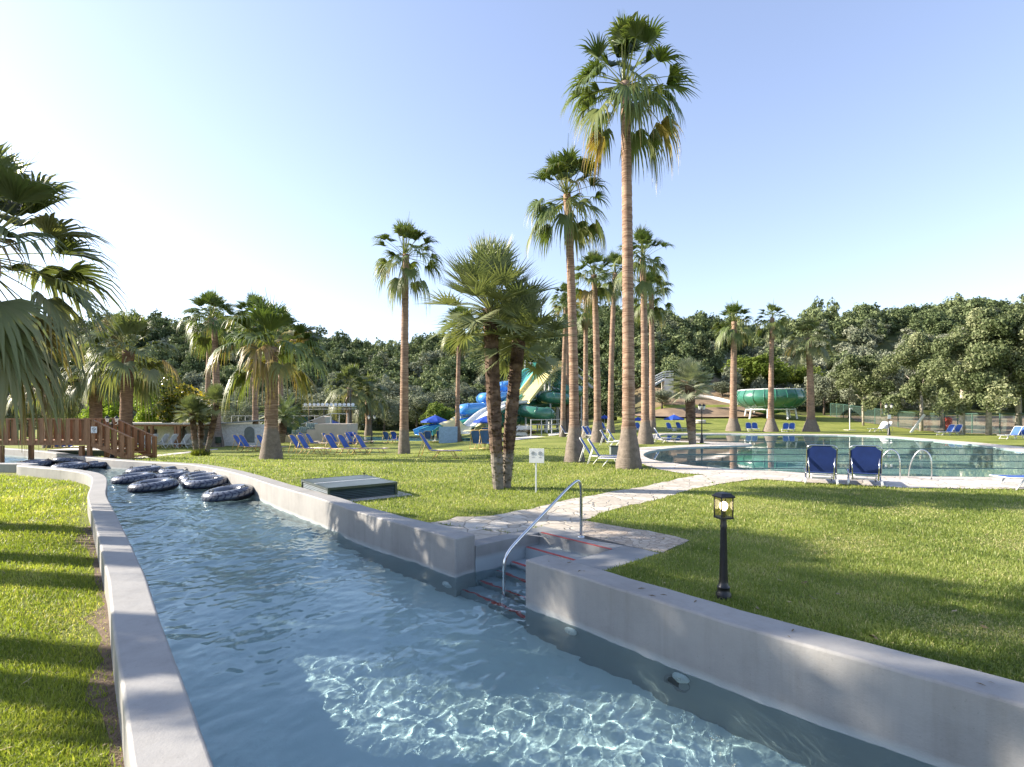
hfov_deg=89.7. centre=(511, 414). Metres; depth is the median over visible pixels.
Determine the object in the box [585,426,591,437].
sun lounger
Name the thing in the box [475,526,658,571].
entry steps
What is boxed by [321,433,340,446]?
sun lounger
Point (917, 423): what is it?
slanted board
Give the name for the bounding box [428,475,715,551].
stone path
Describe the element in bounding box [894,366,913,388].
olive tree
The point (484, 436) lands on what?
sun lounger
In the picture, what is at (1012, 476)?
sun lounger
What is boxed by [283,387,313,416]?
olive tree
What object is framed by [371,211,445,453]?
fan palm
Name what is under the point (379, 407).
fan palm
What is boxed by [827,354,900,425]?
poplar tree
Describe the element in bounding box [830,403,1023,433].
wire fence
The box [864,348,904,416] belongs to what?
olive tree
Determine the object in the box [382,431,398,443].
sun lounger
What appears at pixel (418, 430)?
open slide
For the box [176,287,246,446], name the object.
fan palm
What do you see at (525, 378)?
open slide
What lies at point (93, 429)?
bridge notice
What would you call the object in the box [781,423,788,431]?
sun lounger
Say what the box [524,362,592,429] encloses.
slide tower
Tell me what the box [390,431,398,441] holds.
sun lounger
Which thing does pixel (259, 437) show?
sun lounger
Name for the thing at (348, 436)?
sun lounger
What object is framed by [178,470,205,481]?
swim ring
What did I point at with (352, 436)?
poster board
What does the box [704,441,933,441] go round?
lane rope
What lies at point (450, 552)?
river wall
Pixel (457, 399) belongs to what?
fan palm
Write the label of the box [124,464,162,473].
swim ring
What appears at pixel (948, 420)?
red drum
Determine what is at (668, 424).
sun lounger
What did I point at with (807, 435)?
pool side
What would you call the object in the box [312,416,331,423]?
stage hut
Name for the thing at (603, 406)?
conifer tree
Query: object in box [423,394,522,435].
open slide
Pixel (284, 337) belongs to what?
fan palm
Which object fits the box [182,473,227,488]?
swim ring
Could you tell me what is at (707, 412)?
earth bank
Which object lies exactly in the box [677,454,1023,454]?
lane rope
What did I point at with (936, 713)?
river wall
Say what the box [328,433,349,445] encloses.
sun lounger
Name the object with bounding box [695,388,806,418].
bowl slide
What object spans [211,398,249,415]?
olive tree
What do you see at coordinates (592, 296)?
fan palm
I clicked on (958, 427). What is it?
sun lounger
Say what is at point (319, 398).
olive tree
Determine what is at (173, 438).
sun lounger
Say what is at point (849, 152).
sky
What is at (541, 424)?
pool railing
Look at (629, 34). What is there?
fan palm
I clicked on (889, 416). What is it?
lamp post
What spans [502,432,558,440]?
concrete path
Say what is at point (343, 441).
sun lounger
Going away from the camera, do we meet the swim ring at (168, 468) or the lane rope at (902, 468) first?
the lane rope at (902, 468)
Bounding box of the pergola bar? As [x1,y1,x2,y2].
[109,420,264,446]
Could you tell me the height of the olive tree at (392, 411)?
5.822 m
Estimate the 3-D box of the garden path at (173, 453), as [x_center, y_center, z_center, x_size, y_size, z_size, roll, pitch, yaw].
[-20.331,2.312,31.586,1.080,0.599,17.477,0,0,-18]
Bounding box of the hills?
[19,326,1023,430]
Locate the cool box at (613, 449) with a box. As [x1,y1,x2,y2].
[609,445,618,454]
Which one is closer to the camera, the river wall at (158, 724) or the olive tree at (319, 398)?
the river wall at (158, 724)
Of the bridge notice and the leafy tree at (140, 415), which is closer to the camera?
the bridge notice
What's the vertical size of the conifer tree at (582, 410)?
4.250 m
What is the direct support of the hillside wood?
on the hills
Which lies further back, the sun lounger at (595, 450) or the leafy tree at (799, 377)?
the leafy tree at (799, 377)
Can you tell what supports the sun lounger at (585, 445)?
on the lawn at (834, 425)
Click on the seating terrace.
(287, 439)
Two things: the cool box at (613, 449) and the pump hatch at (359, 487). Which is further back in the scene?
the cool box at (613, 449)
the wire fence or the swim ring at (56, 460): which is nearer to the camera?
the swim ring at (56, 460)
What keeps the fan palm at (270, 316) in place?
on the lawn at (834, 425)
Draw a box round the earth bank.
[635,406,766,416]
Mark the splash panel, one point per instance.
(447, 434)
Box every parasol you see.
[421,415,447,440]
[473,416,487,422]
[601,414,607,429]
[664,415,683,430]
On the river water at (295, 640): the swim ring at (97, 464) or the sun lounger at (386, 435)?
the swim ring at (97, 464)
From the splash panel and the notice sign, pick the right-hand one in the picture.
the notice sign
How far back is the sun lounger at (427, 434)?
48.85 m
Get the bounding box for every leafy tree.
[76,393,119,438]
[133,388,172,421]
[418,401,454,436]
[718,353,789,387]
[775,363,825,387]
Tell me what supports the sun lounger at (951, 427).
on the lawn at (834, 425)
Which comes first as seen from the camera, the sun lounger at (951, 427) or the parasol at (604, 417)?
the sun lounger at (951, 427)
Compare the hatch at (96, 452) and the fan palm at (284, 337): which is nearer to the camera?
the hatch at (96, 452)
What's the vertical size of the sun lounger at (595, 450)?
1.005 m
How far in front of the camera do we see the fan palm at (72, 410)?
40.90 m
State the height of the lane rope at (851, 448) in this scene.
0.042 m
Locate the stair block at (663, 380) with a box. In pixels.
[655,371,673,393]
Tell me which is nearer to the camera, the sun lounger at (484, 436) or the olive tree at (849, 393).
the sun lounger at (484, 436)
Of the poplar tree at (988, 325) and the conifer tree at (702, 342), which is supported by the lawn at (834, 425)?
the poplar tree at (988, 325)
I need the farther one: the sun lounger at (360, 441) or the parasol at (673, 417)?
the parasol at (673, 417)
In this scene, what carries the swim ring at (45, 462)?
on the river water at (295, 640)
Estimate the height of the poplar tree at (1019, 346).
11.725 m
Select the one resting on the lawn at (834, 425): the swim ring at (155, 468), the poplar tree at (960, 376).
the poplar tree at (960, 376)
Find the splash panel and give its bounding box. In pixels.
[439,427,456,442]
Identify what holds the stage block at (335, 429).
on the lawn at (834, 425)
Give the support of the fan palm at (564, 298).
on the lawn at (834, 425)
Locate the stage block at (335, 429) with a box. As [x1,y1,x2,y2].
[291,413,357,443]
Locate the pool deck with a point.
(717, 475)
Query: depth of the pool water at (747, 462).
23.47 m
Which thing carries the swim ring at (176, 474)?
on the river water at (295, 640)
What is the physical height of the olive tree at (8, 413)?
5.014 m
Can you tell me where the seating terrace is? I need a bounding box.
[221,416,314,441]
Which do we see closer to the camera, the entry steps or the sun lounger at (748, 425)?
the entry steps
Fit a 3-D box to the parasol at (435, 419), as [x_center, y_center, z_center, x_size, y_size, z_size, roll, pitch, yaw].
[-7.717,1.279,51.650,2.682,2.738,2.682,0,0,3]
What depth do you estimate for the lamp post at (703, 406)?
33.67 m
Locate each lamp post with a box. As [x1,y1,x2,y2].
[105,415,118,457]
[368,415,375,442]
[698,404,705,442]
[885,403,892,434]
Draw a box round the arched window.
[244,427,254,441]
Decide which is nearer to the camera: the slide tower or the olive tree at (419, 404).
the slide tower
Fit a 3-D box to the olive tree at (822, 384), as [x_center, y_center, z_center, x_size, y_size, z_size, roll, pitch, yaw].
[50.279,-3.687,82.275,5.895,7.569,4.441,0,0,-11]
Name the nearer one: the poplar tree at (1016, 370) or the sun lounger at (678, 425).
the poplar tree at (1016, 370)
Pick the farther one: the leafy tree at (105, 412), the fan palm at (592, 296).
the leafy tree at (105, 412)
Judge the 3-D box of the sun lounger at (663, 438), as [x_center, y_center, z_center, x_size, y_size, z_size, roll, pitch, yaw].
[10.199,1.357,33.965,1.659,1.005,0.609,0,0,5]
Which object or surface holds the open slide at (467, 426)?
attached to the open slide at (528, 391)
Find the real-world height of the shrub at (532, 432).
0.698 m
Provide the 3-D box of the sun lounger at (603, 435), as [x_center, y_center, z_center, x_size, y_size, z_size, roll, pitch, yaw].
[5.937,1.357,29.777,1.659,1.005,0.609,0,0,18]
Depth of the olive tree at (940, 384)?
79.97 m
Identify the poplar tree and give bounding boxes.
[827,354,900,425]
[880,331,955,430]
[911,338,964,427]
[921,338,1003,434]
[929,306,1023,434]
[963,308,1023,434]
[1007,313,1023,363]
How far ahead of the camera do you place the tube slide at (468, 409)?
55.20 m
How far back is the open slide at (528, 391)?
57.11 m
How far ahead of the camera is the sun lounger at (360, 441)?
29.81 m
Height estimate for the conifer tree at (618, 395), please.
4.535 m
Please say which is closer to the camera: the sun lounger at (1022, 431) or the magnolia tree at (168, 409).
the sun lounger at (1022, 431)
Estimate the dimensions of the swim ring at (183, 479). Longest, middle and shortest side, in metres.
1.247 x 1.247 x 0.387 m
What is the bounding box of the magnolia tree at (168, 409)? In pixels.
[150,373,212,445]
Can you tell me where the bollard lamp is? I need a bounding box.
[712,492,735,600]
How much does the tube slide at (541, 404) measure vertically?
7.899 m
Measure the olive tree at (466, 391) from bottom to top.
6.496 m
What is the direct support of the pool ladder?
attached to the pool deck
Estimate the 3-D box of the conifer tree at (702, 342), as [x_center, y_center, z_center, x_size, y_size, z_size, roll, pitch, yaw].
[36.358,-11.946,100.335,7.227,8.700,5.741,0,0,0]
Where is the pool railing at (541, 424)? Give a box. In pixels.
[530,419,559,435]
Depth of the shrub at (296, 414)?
58.64 m
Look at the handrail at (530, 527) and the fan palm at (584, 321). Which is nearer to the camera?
the handrail at (530, 527)
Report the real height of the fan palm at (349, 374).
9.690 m
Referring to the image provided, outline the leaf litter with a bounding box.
[0,476,1023,749]
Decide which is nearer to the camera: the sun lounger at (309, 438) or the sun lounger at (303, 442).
the sun lounger at (303, 442)
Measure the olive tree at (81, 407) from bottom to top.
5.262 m
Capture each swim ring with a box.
[17,458,52,466]
[50,461,90,469]
[52,457,83,463]
[88,460,106,468]
[110,471,155,484]
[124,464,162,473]
[127,476,178,492]
[155,469,189,478]
[157,466,186,472]
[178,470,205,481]
[180,471,217,484]
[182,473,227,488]
[201,483,253,501]
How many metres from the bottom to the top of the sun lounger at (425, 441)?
1.166 m
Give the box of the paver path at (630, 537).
[584,520,687,550]
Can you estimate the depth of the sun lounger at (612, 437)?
30.93 m
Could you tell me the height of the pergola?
6.474 m
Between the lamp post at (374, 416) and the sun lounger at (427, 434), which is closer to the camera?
the lamp post at (374, 416)
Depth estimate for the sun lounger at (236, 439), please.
34.75 m
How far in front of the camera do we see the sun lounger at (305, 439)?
44.46 m
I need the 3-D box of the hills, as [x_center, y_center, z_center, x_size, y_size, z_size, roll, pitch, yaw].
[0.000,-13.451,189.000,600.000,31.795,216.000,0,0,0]
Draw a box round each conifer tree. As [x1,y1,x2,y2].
[552,406,565,426]
[579,398,590,422]
[589,399,614,422]
[604,391,621,420]
[680,332,714,366]
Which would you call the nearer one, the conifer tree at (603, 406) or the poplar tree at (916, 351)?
the poplar tree at (916, 351)
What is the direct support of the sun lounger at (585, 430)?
on the lawn at (834, 425)
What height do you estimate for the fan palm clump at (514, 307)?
6.529 m
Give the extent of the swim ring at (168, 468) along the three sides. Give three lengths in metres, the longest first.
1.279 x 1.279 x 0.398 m
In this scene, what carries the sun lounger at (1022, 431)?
on the lawn at (834, 425)
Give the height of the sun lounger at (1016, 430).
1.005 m
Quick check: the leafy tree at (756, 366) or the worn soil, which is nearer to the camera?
the worn soil
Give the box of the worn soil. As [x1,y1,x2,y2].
[74,526,123,766]
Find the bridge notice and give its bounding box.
[91,427,96,432]
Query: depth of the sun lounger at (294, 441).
30.31 m
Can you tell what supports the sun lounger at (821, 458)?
on the pool deck
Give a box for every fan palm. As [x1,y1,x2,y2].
[0,141,132,452]
[5,347,84,447]
[47,342,136,447]
[77,303,185,447]
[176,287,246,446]
[180,288,239,401]
[204,289,332,459]
[226,289,283,423]
[262,303,306,427]
[324,362,377,422]
[344,369,390,435]
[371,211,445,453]
[438,305,481,441]
[523,145,611,462]
[548,281,577,430]
[548,292,581,436]
[559,9,699,469]
[565,289,602,437]
[575,248,619,442]
[595,249,636,432]
[611,223,672,443]
[633,271,675,432]
[664,356,716,443]
[712,297,754,431]
[753,300,789,431]
[782,312,835,431]
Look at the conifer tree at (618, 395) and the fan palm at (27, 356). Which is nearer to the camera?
the fan palm at (27, 356)
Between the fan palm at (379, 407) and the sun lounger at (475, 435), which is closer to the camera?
the sun lounger at (475, 435)
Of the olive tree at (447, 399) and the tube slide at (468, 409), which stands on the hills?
the olive tree at (447, 399)
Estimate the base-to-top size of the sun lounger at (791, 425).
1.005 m
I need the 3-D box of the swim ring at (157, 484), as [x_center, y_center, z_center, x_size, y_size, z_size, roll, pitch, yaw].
[-10.680,2.103,15.330,1.285,0.399,1.285,-4,4,0]
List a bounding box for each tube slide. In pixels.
[460,381,507,435]
[470,371,582,434]
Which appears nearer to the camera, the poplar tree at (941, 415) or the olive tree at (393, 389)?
the poplar tree at (941, 415)
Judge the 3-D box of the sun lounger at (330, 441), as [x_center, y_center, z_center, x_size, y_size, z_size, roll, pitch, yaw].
[-9.592,1.684,29.054,1.925,1.166,0.706,0,0,12]
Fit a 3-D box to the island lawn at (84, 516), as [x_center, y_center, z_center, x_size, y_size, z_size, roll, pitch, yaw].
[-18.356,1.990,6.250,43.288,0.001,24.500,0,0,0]
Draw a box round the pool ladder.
[877,449,931,478]
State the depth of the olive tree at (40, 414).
61.89 m
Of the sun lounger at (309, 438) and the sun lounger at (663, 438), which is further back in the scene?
the sun lounger at (309, 438)
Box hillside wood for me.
[7,292,1023,429]
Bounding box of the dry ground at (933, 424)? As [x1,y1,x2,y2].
[832,415,1023,433]
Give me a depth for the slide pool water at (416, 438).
54.95 m
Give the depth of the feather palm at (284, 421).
48.79 m
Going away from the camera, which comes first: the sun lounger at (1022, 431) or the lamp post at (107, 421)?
the lamp post at (107, 421)
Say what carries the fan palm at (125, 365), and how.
on the lawn at (834, 425)
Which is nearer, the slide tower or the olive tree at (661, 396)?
the slide tower
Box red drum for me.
[943,416,951,430]
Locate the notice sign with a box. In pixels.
[529,448,543,492]
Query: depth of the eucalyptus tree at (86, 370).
81.96 m
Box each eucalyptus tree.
[62,346,119,401]
[86,316,126,366]
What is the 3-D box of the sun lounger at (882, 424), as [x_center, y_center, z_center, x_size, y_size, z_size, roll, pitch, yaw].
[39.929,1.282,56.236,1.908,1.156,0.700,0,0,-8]
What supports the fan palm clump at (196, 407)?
on the lawn at (834, 425)
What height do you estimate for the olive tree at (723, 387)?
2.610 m
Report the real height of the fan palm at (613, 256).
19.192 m
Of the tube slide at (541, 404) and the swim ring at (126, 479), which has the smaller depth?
the swim ring at (126, 479)
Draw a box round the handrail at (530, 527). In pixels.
[502,479,584,586]
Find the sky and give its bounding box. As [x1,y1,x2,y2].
[0,0,1023,345]
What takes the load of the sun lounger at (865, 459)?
on the pool deck
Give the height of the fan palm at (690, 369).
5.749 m
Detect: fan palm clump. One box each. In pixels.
[172,382,236,455]
[416,230,579,489]
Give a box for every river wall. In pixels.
[0,463,213,766]
[5,448,474,577]
[526,555,1023,766]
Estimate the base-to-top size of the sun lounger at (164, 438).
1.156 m
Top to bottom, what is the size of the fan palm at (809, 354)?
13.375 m
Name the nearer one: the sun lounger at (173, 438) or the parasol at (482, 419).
the sun lounger at (173, 438)
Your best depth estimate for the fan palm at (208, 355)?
48.09 m
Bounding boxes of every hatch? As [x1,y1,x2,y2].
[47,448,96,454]
[85,448,124,455]
[301,473,411,500]
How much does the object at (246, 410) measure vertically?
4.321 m
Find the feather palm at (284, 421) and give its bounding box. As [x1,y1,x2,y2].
[258,392,310,442]
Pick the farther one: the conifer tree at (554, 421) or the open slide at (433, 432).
the conifer tree at (554, 421)
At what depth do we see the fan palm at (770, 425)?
56.68 m
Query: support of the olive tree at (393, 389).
on the hills
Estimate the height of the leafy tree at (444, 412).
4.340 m
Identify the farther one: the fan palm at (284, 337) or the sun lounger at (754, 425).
the sun lounger at (754, 425)
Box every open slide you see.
[413,417,469,434]
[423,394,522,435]
[439,400,527,434]
[519,361,561,403]
[520,363,550,388]
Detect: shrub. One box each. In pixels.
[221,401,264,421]
[287,409,300,421]
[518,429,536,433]
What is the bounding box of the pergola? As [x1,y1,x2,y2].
[303,390,356,422]
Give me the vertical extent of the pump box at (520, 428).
0.888 m
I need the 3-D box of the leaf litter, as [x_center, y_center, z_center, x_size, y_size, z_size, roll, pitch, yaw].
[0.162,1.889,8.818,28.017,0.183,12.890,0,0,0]
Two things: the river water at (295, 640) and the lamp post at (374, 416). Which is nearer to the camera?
the river water at (295, 640)
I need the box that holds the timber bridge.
[0,418,156,462]
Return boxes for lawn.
[0,405,1023,681]
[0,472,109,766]
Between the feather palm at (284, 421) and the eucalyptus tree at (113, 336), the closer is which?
the feather palm at (284, 421)
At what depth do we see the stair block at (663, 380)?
84.01 m
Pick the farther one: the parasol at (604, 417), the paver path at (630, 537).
the parasol at (604, 417)
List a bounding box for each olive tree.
[5,396,41,437]
[8,397,43,436]
[66,398,88,417]
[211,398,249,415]
[246,391,286,421]
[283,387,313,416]
[301,392,352,421]
[373,393,399,430]
[374,377,422,400]
[396,390,435,427]
[422,387,467,415]
[450,382,482,402]
[655,388,672,408]
[707,381,742,396]
[804,373,838,414]
[826,350,865,417]
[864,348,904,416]
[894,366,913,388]
[907,361,960,415]
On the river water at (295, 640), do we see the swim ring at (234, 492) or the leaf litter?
the swim ring at (234, 492)
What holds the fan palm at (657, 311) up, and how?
on the lawn at (834, 425)
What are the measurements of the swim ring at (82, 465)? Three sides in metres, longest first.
1.278 x 1.278 x 0.396 m
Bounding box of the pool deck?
[639,433,1023,488]
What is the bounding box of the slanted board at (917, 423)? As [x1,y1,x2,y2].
[910,414,924,432]
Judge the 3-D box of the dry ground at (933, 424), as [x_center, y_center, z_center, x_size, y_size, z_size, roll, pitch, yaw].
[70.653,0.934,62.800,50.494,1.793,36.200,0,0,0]
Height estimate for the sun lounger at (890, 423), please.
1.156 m
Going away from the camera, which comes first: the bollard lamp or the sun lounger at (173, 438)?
the bollard lamp
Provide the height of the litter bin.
0.870 m
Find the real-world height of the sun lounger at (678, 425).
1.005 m
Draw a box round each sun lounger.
[157,434,178,447]
[158,434,170,447]
[166,434,191,447]
[232,435,259,451]
[237,435,260,451]
[255,435,287,451]
[288,434,323,453]
[296,434,330,454]
[298,432,321,445]
[305,433,327,447]
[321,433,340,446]
[324,434,359,454]
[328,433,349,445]
[336,434,368,454]
[345,432,366,445]
[354,434,388,453]
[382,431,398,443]
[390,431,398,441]
[418,433,462,458]
[424,431,434,441]
[469,430,488,449]
[478,429,489,449]
[579,437,616,463]
[582,426,590,438]
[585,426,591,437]
[587,438,616,465]
[600,430,618,444]
[607,429,618,444]
[653,428,679,442]
[665,422,676,430]
[675,422,686,430]
[745,422,751,430]
[751,422,759,431]
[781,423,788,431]
[788,423,794,431]
[803,444,838,485]
[846,445,883,486]
[867,421,887,431]
[873,421,892,431]
[936,424,955,434]
[944,424,962,434]
[989,475,1023,490]
[999,426,1022,438]
[1007,426,1023,438]
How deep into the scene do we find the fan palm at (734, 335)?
57.52 m
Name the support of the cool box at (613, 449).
on the lawn at (834, 425)
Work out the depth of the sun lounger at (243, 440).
34.17 m
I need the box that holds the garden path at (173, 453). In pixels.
[135,449,217,458]
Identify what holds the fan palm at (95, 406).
on the lawn at (834, 425)
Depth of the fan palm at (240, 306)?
44.42 m
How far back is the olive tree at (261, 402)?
70.84 m
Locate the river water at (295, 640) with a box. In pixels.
[5,456,935,766]
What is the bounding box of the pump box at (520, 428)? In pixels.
[516,425,531,435]
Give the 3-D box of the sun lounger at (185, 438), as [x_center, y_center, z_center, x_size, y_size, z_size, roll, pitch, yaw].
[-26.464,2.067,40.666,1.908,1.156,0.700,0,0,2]
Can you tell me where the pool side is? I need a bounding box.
[643,434,1023,454]
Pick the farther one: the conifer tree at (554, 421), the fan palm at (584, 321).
the conifer tree at (554, 421)
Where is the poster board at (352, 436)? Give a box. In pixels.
[351,432,355,443]
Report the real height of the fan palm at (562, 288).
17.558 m
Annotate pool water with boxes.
[361,436,502,440]
[644,435,1023,476]
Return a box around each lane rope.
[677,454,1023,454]
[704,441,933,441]
[704,448,995,448]
[752,468,1023,468]
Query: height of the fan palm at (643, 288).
14.339 m
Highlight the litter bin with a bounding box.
[214,437,221,446]
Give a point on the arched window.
(249, 434)

